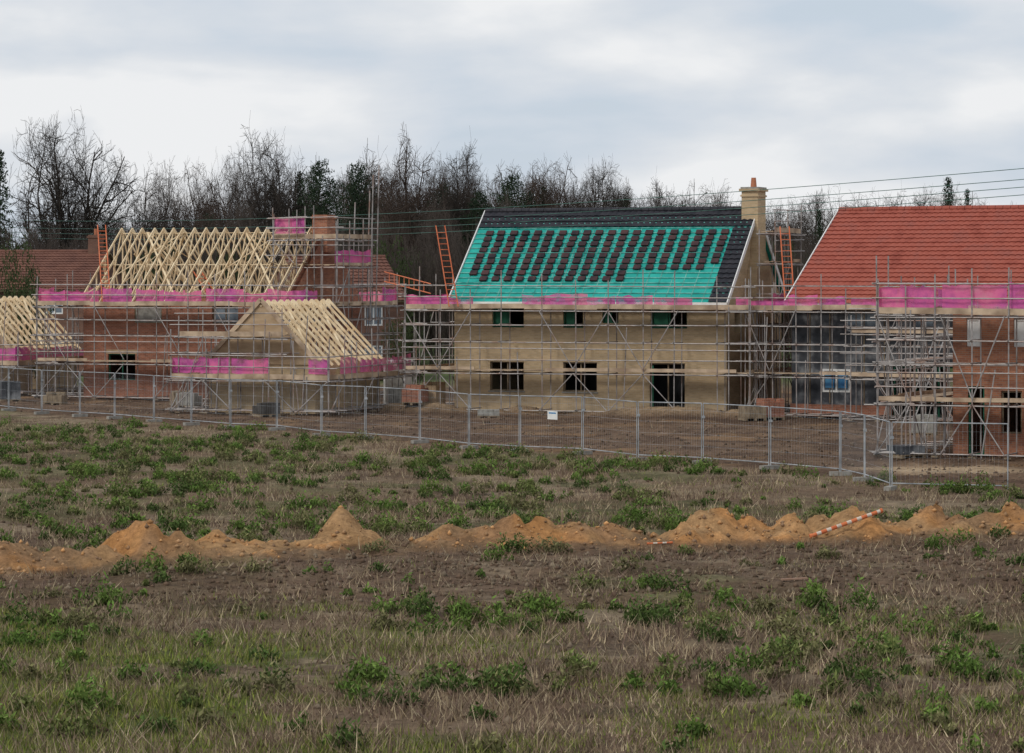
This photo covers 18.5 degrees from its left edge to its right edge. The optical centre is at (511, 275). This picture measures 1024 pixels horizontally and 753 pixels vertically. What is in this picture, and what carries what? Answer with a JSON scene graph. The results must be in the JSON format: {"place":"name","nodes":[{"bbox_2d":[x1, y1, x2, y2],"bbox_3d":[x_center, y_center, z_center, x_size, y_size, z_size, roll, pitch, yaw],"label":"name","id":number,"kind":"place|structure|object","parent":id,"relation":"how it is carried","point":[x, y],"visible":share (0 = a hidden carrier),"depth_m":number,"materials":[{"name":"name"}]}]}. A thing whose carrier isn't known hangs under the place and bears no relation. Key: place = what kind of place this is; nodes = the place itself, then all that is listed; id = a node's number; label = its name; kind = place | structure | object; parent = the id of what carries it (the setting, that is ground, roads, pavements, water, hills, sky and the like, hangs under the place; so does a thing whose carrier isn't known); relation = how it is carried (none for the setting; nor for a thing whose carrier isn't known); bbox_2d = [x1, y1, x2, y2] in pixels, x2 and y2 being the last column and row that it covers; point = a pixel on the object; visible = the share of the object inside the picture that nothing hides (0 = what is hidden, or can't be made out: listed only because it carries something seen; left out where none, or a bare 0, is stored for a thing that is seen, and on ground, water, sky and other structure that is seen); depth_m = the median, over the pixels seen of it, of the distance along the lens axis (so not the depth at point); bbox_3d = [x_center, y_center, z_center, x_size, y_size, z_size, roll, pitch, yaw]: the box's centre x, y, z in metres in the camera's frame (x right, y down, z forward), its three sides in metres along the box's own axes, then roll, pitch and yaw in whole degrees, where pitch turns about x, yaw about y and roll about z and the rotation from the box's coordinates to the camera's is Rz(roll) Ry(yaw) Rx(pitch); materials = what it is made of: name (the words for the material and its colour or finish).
{"place":"outdoors","nodes":[
{"label":"outdoors","id":0,"kind":"place"},
{"bbox_2d":[0,316,1023,752],"bbox_3d":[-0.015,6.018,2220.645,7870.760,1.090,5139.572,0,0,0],"label":"ground","id":1,"kind":"structure","parent":0,"point":[136,536],"depth_m":73.33,"materials":[{"name":"soil"}]},
{"bbox_2d":[0,149,15,249],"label":"pine tree","id":2,"kind":"object","parent":1,"relation":"on","point":[5,192],"visible":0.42,"depth_m":224.91,"materials":[{"name":"green plant"}]},
{"bbox_2d":[0,381,20,401],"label":"brick pallet","id":3,"kind":"object","parent":1,"relation":"on","point":[15,394],"visible":0.81,"depth_m":159.58,"materials":[{"name":"grey brick"}]},
{"bbox_2d":[0,242,43,339],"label":"evergreen shrub","id":4,"kind":"object","parent":1,"relation":"on","point":[12,272],"visible":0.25,"depth_m":189.81,"materials":[{"name":"green plant"}]},
{"bbox_2d":[0,268,54,378],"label":"evergreen shrub","id":5,"kind":"object","parent":1,"relation":"on","point":[33,291],"visible":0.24,"depth_m":175.47,"materials":[{"name":"green plant"}]},
{"bbox_2d":[0,296,81,393],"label":"garage","id":6,"kind":"structure","parent":1,"relation":"on","point":[11,303],"depth_m":172.67,"materials":[{"name":"wood"}]},
{"bbox_2d":[0,302,83,394],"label":"scaffolding","id":7,"kind":"object","parent":1,"relation":"on","point":[22,353],"visible":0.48,"depth_m":167.84,"materials":[{"name":"metal"}]},
{"bbox_2d":[43,392,67,404],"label":"brick pallet","id":8,"kind":"object","parent":1,"relation":"on","point":[58,397],"visible":0.82,"depth_m":157.59,"materials":[{"name":"beige brick"}]},
{"bbox_2d":[0,256,126,374],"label":"walls","id":9,"kind":"structure","parent":1,"relation":"on","point":[63,323],"depth_m":201.06,"materials":[{"name":"brick"}]},
{"bbox_2d":[46,305,62,346],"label":"windows","id":10,"kind":"structure","parent":9,"relation":"attached to","point":[59,310],"depth_m":201.19,"materials":[{"name":"white glass"}]},
{"bbox_2d":[0,249,132,291],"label":"tiled roof","id":11,"kind":"structure","parent":9,"relation":"on","point":[57,265],"depth_m":203.54,"materials":[{"name":"red tile"}]},
{"bbox_2d":[87,229,104,253],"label":"chimney","id":12,"kind":"object","parent":11,"relation":"on","point":[93,244],"visible":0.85,"depth_m":204.44,"materials":[{"name":"brick"}]},
{"bbox_2d":[4,109,142,254],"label":"bare oak tree","id":13,"kind":"object","parent":1,"relation":"on","point":[57,209],"visible":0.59,"depth_m":260.61,"materials":[{"name":"brown plant"}]},
{"bbox_2d":[127,155,195,274],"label":"bare tree","id":14,"kind":"object","parent":1,"relation":"on","point":[159,221],"visible":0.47,"depth_m":264.51,"materials":[{"name":"brown plant"}]},
{"bbox_2d":[169,390,191,404],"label":"brick pallet","id":15,"kind":"object","parent":1,"relation":"on","point":[174,394],"visible":0.18,"depth_m":154.44,"materials":[{"name":"brown brick"}]},
{"bbox_2d":[175,392,201,406],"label":"brick pallet","id":16,"kind":"object","parent":1,"relation":"on","point":[197,398],"visible":0.67,"depth_m":152.57,"materials":[{"name":"grey brick"}]},
{"bbox_2d":[168,159,223,260],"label":"bare tree","id":17,"kind":"object","parent":1,"relation":"on","point":[199,199],"visible":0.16,"depth_m":269.85,"materials":[{"name":"brown plant"}]},
{"bbox_2d":[194,212,214,238],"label":"pine tree","id":18,"kind":"object","parent":1,"relation":"on","point":[205,222],"visible":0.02,"depth_m":261.81,"materials":[{"name":"green plant"}]},
{"bbox_2d":[30,165,406,399],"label":"scaffolding","id":19,"kind":"object","parent":1,"relation":"on","point":[289,228],"visible":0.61,"depth_m":161.98,"materials":[{"name":"metal"}]},
{"bbox_2d":[97,225,109,301],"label":"ladder","id":20,"kind":"object","parent":19,"relation":"on","point":[100,265],"visible":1,"depth_m":164.18,"materials":[{"name":"orange metal"}]},
{"bbox_2d":[84,241,360,399],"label":"walls","id":21,"kind":"structure","parent":1,"relation":"on","point":[116,327],"depth_m":162.87,"materials":[{"name":"red brick"}]},
{"bbox_2d":[106,306,237,379],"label":"windows","id":22,"kind":"structure","parent":21,"relation":"attached to","point":[146,313],"depth_m":162.58,"materials":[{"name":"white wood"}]},
{"bbox_2d":[84,227,317,301],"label":"roof trusses","id":23,"kind":"object","parent":21,"relation":"on","point":[171,262],"visible":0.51,"depth_m":165.29,"materials":[{"name":"beige wood"}]},
{"bbox_2d":[311,215,336,252],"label":"chimney","id":24,"kind":"object","parent":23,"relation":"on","point":[325,222],"visible":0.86,"depth_m":163.03,"materials":[{"name":"orange brick"}]},
{"bbox_2d":[201,146,260,253],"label":"bare tree","id":25,"kind":"object","parent":1,"relation":"on","point":[236,187],"visible":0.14,"depth_m":274.41,"materials":[{"name":"brown plant"}]},
{"bbox_2d":[252,402,280,416],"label":"brick pallet","id":26,"kind":"object","parent":1,"relation":"on","point":[265,409],"visible":0.94,"depth_m":142.59,"materials":[{"name":"grey brick"}]},
{"bbox_2d":[219,110,318,270],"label":"bare tree","id":27,"kind":"object","parent":1,"relation":"on","point":[273,194],"visible":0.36,"depth_m":254.38,"materials":[{"name":"brown plant"}]},
{"bbox_2d":[164,301,418,415],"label":"scaffolding","id":28,"kind":"object","parent":1,"relation":"on","point":[181,367],"visible":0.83,"depth_m":145.26,"materials":[{"name":"metal"}]},
{"bbox_2d":[207,298,382,413],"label":"garage","id":29,"kind":"structure","parent":1,"relation":"on","point":[295,316],"depth_m":146.24,"materials":[{"name":"wood"}]},
{"bbox_2d":[288,171,309,251],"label":"pine tree","id":30,"kind":"object","parent":1,"relation":"on","point":[299,191],"visible":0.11,"depth_m":255.93,"materials":[{"name":"green plant"}]},
{"bbox_2d":[292,159,347,254],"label":"bare tree","id":31,"kind":"object","parent":1,"relation":"on","point":[315,188],"visible":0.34,"depth_m":249.72,"materials":[{"name":"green plant"}]},
{"bbox_2d":[272,262,403,379],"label":"walls","id":32,"kind":"structure","parent":1,"relation":"on","point":[393,311],"depth_m":192.29,"materials":[{"name":"brick"}]},
{"bbox_2d":[263,254,403,301],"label":"tiled roof","id":33,"kind":"structure","parent":32,"relation":"on","point":[383,264],"depth_m":193.52,"materials":[{"name":"red tile"}]},
{"bbox_2d":[365,308,382,356],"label":"windows","id":34,"kind":"structure","parent":32,"relation":"attached to","point":[374,322],"depth_m":191.99,"materials":[{"name":"white glass"}]},
{"bbox_2d":[331,159,384,249],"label":"pine tree","id":35,"kind":"object","parent":1,"relation":"on","point":[353,189],"visible":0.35,"depth_m":254.80,"materials":[{"name":"green plant"}]},
{"bbox_2d":[335,136,393,250],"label":"bare tree","id":36,"kind":"object","parent":1,"relation":"on","point":[375,177],"visible":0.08,"depth_m":261.56,"materials":[{"name":"brown plant"}]},
{"bbox_2d":[380,319,401,380],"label":"evergreen shrub","id":37,"kind":"object","parent":1,"relation":"on","point":[393,344],"visible":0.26,"depth_m":179.88,"materials":[{"name":"green plant"}]},
{"bbox_2d":[388,388,401,403],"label":"brick pallet","id":38,"kind":"object","parent":1,"relation":"on","point":[392,396],"visible":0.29,"depth_m":149.56,"materials":[{"name":"grey brick"}]},
{"bbox_2d":[383,360,412,403],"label":"portable toilet","id":39,"kind":"object","parent":1,"relation":"on","point":[408,381],"visible":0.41,"depth_m":154.07,"materials":[{"name":"plastic"}]},
{"bbox_2d":[386,314,426,384],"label":"evergreen shrub","id":40,"kind":"object","parent":1,"relation":"on","point":[407,336],"visible":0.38,"depth_m":175.90,"materials":[{"name":"green plant"}]},
{"bbox_2d":[364,124,454,351],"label":"bare tree","id":41,"kind":"object","parent":1,"relation":"on","point":[415,204],"visible":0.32,"depth_m":248.97,"materials":[{"name":"brown plant"}]},
{"bbox_2d":[0,205,821,366],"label":"hedgerow","id":42,"kind":"object","parent":1,"relation":"on","point":[402,268],"visible":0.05,"depth_m":221.39,"materials":[{"name":"brown plant"}]},
{"bbox_2d":[401,384,428,404],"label":"brick pallet","id":43,"kind":"object","parent":1,"relation":"on","point":[411,397],"visible":0.88,"depth_m":147.60,"materials":[{"name":"red brick"}]},
{"bbox_2d":[422,382,445,403],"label":"brick pallet","id":44,"kind":"object","parent":1,"relation":"on","point":[434,386],"visible":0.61,"depth_m":148.59,"materials":[{"name":"beige brick"}]},
{"bbox_2d":[427,183,454,346],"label":"pine tree","id":45,"kind":"object","parent":1,"relation":"on","point":[445,185],"visible":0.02,"depth_m":261.83,"materials":[{"name":"green plant"}]},
{"bbox_2d":[427,133,496,260],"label":"bare tree","id":46,"kind":"object","parent":1,"relation":"on","point":[453,201],"visible":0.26,"depth_m":257.72,"materials":[{"name":"brown plant"}]},
{"bbox_2d":[455,188,493,255],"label":"pine tree","id":47,"kind":"object","parent":1,"relation":"on","point":[482,201],"visible":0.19,"depth_m":254.90,"materials":[{"name":"green plant"}]},
{"bbox_2d":[477,409,499,417],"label":"brick pallet","id":48,"kind":"object","parent":1,"relation":"on","point":[481,412],"visible":0.94,"depth_m":142.53,"materials":[{"name":"grey brick"}]},
{"bbox_2d":[0,367,1007,490],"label":"fence","id":49,"kind":"object","parent":1,"relation":"on","point":[891,486],"visible":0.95,"depth_m":116.55,"materials":[{"name":"metal"}]},
{"bbox_2d":[547,411,557,419],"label":"fence sign","id":50,"kind":"object","parent":49,"relation":"attached to","point":[553,415],"visible":1,"depth_m":112.87,"materials":[{"name":"white plastic"}]},
{"bbox_2d":[1,154,1012,338],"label":"woodland","id":51,"kind":"object","parent":1,"relation":"on","point":[810,226],"depth_m":288.80,"materials":[{"name":"brown plant"}]},
{"bbox_2d":[0,413,1023,752],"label":"weeds","id":52,"kind":"object","parent":1,"relation":"on","point":[502,679],"visible":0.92,"depth_m":63.55,"materials":[{"name":"green plant"}]},
{"bbox_2d":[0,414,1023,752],"bbox_3d":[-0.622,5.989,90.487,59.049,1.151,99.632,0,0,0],"label":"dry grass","id":53,"kind":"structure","parent":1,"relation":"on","point":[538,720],"depth_m":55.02,"materials":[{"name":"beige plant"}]},
{"bbox_2d":[0,430,1023,752],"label":"green grass","id":54,"kind":"structure","parent":1,"relation":"on","point":[186,712],"depth_m":46.94,"materials":[{"name":"green plant"}]},
{"bbox_2d":[0,400,1023,734],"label":"soil clods","id":55,"kind":"object","parent":1,"relation":"on","point":[558,566],"visible":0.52,"depth_m":68.37,"materials":[{"name":"brown soil"}]},
{"bbox_2d":[489,172,536,208],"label":"pine tree","id":56,"kind":"object","parent":1,"relation":"on","point":[513,178],"visible":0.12,"depth_m":249.74,"materials":[{"name":"green plant"}]},
{"bbox_2d":[10,168,1023,239],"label":"overhead power line","id":57,"kind":"object","parent":1,"relation":"on","point":[646,207],"visible":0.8,"depth_m":134.24,"materials":[{"name":"black metal"}]},
{"bbox_2d":[538,186,546,207],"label":"pine tree","id":58,"kind":"object","parent":1,"relation":"on","point":[542,187],"visible":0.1,"depth_m":261.89,"materials":[{"name":"green plant"}]},
{"bbox_2d":[523,155,588,207],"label":"bare tree","id":59,"kind":"object","parent":1,"relation":"on","point":[539,185],"visible":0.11,"depth_m":261.57,"materials":[{"name":"plant"}]},
{"bbox_2d":[556,154,631,207],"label":"bare tree","id":60,"kind":"object","parent":1,"relation":"on","point":[599,185],"visible":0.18,"depth_m":260.95,"materials":[{"name":"brown plant"}]},
{"bbox_2d":[396,203,806,412],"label":"scaffolding","id":61,"kind":"object","parent":1,"relation":"on","point":[575,302],"visible":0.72,"depth_m":145.49,"materials":[{"name":"metal"}]},
{"bbox_2d":[384,271,430,293],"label":"ladder","id":62,"kind":"object","parent":61,"relation":"attached to","point":[407,278],"visible":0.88,"depth_m":157.60,"materials":[{"name":"orange paint"}]},
{"bbox_2d":[435,225,458,306],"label":"ladder","id":63,"kind":"object","parent":61,"relation":"on","point":[447,266],"visible":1,"depth_m":147.46,"materials":[{"name":"orange metal"}]},
{"bbox_2d":[779,226,793,299],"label":"ladder","id":64,"kind":"object","parent":61,"relation":"on","point":[782,256],"visible":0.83,"depth_m":144.40,"materials":[{"name":"orange paint"}]},
{"bbox_2d":[566,363,684,406],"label":"floors","id":65,"kind":"structure","parent":1,"relation":"on","point":[661,384],"depth_m":151.35,"materials":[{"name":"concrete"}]},
{"bbox_2d":[454,239,780,410],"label":"walls","id":66,"kind":"structure","parent":65,"relation":"on","point":[701,389],"depth_m":146.46,"materials":[{"name":"brick"}]},
{"bbox_2d":[488,308,686,406],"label":"windows","id":67,"kind":"structure","parent":66,"relation":"attached to","point":[660,318],"depth_m":146.76,"materials":[{"name":"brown wood"}]},
{"bbox_2d":[451,225,782,301],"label":"roof membrane","id":68,"kind":"object","parent":66,"relation":"on","point":[605,269],"visible":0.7,"depth_m":147.88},
{"bbox_2d":[451,216,745,301],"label":"battens","id":69,"kind":"object","parent":68,"relation":"on","point":[591,267],"visible":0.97,"depth_m":147.96,"materials":[{"name":"wood"}]},
{"bbox_2d":[469,229,729,280],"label":"tile stacks","id":70,"kind":"object","parent":69,"relation":"on","point":[705,249],"visible":1,"depth_m":148.35,"materials":[{"name":"brown tile"}]},
{"bbox_2d":[449,210,783,304],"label":"bargeboards","id":71,"kind":"object","parent":68,"relation":"attached to","point":[737,272],"visible":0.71,"depth_m":147.31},
{"bbox_2d":[479,206,753,301],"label":"roof tiles","id":72,"kind":"object","parent":68,"relation":"on","point":[729,265],"visible":0.36,"depth_m":149.35,"materials":[{"name":"black tile"}]},
{"bbox_2d":[647,541,672,543],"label":"striped drain pipe","id":73,"kind":"object","parent":1,"relation":"on","point":[670,542],"visible":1,"depth_m":75.12,"materials":[{"name":"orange plastic"}]},
{"bbox_2d":[645,169,689,206],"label":"bare tree","id":74,"kind":"object","parent":1,"relation":"on","point":[655,201],"visible":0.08,"depth_m":269.92,"materials":[{"name":"brown plant"}]},
{"bbox_2d":[670,178,729,206],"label":"bare tree","id":75,"kind":"object","parent":1,"relation":"on","point":[716,203],"visible":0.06,"depth_m":268.30,"materials":[{"name":"plant"}]},
{"bbox_2d":[738,405,766,420],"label":"brick pallet","id":76,"kind":"object","parent":1,"relation":"on","point":[745,412],"visible":0.94,"depth_m":138.59,"materials":[{"name":"beige brick"}]},
{"bbox_2d":[739,178,770,407],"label":"chimney","id":77,"kind":"object","parent":1,"relation":"on","point":[758,195],"visible":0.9,"depth_m":147.37,"materials":[{"name":"brick"}]},
{"bbox_2d":[756,398,784,419],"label":"brick pallet","id":78,"kind":"object","parent":1,"relation":"on","point":[778,402],"visible":0.77,"depth_m":139.59,"materials":[{"name":"red brick"}]},
{"bbox_2d":[781,577,807,580],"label":"timber plank","id":79,"kind":"object","parent":1,"relation":"on","point":[800,578],"visible":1,"depth_m":65.50,"materials":[{"name":"beige wood"}]},
{"bbox_2d":[812,209,823,251],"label":"pine tree","id":80,"kind":"object","parent":1,"relation":"on","point":[818,225],"visible":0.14,"depth_m":299.94,"materials":[{"name":"green plant"}]},
{"bbox_2d":[809,508,882,537],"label":"striped drain pipe","id":81,"kind":"object","parent":1,"relation":"on","point":[848,522],"visible":1,"depth_m":76.57,"materials":[{"name":"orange plastic"}]},
{"bbox_2d":[736,266,1017,421],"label":"scaffolding","id":82,"kind":"object","parent":1,"relation":"on","point":[777,304],"visible":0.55,"depth_m":140.37,"materials":[{"name":"metal"}]},
{"bbox_2d":[886,444,925,458],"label":"brick pallet","id":83,"kind":"object","parent":1,"relation":"on","point":[899,450],"visible":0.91,"depth_m":110.61,"materials":[{"name":"grey brick"}]},
{"bbox_2d":[909,414,937,434],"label":"brick pallet","id":84,"kind":"object","parent":1,"relation":"on","point":[929,429],"visible":0.56,"depth_m":125.56,"materials":[{"name":"grey brick"}]},
{"bbox_2d":[896,406,952,416],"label":"floors","id":85,"kind":"structure","parent":1,"relation":"on","point":[919,410],"depth_m":145.45,"materials":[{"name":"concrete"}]},
{"bbox_2d":[790,310,952,417],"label":"walls","id":86,"kind":"structure","parent":85,"relation":"on","point":[839,397],"depth_m":141.84,"materials":[{"name":"grey brick"}]},
{"bbox_2d":[809,310,952,416],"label":"windows","id":87,"kind":"structure","parent":86,"relation":"attached to","point":[838,385],"depth_m":141.53,"materials":[{"name":"white glass"}]},
{"bbox_2d":[787,205,1023,303],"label":"tiled roof","id":88,"kind":"structure","parent":86,"relation":"on","point":[922,244],"depth_m":142.74,"materials":[{"name":"red tile"}]},
{"bbox_2d":[785,210,976,305],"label":"bargeboards","id":89,"kind":"object","parent":88,"relation":"attached to","point":[823,235],"visible":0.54,"depth_m":144.84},
{"bbox_2d":[900,326,948,428],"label":"ladder","id":90,"kind":"object","parent":1,"relation":"on","point":[927,368],"visible":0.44,"depth_m":131.82,"materials":[{"name":"metal"}]},
{"bbox_2d":[864,256,1023,458],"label":"scaffolding","id":91,"kind":"object","parent":1,"relation":"on","point":[947,301],"visible":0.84,"depth_m":110.51,"materials":[{"name":"metal"}]},
{"bbox_2d":[941,176,954,205],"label":"pine tree","id":92,"kind":"object","parent":1,"relation":"on","point":[949,196],"visible":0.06,"depth_m":299.89,"materials":[{"name":"green plant"}]},
{"bbox_2d":[963,188,971,205],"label":"pine tree","id":93,"kind":"object","parent":1,"relation":"on","point":[966,194],"visible":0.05,"depth_m":300.01,"materials":[{"name":"green plant"}]},
{"bbox_2d":[953,314,1023,455],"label":"walls","id":94,"kind":"structure","parent":1,"relation":"on","point":[990,329],"depth_m":111.00,"materials":[{"name":"orange brick"}]},
{"bbox_2d":[967,318,1023,454],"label":"windows","id":95,"kind":"structure","parent":94,"relation":"attached to","point":[1020,329],"depth_m":111.13,"materials":[{"name":"white wood"}]},
{"bbox_2d":[0,0,1023,250],"label":"sky","id":96,"kind":"structure","parent":0,"point":[784,94],"materials":[{"name":"grey"}]}
]}

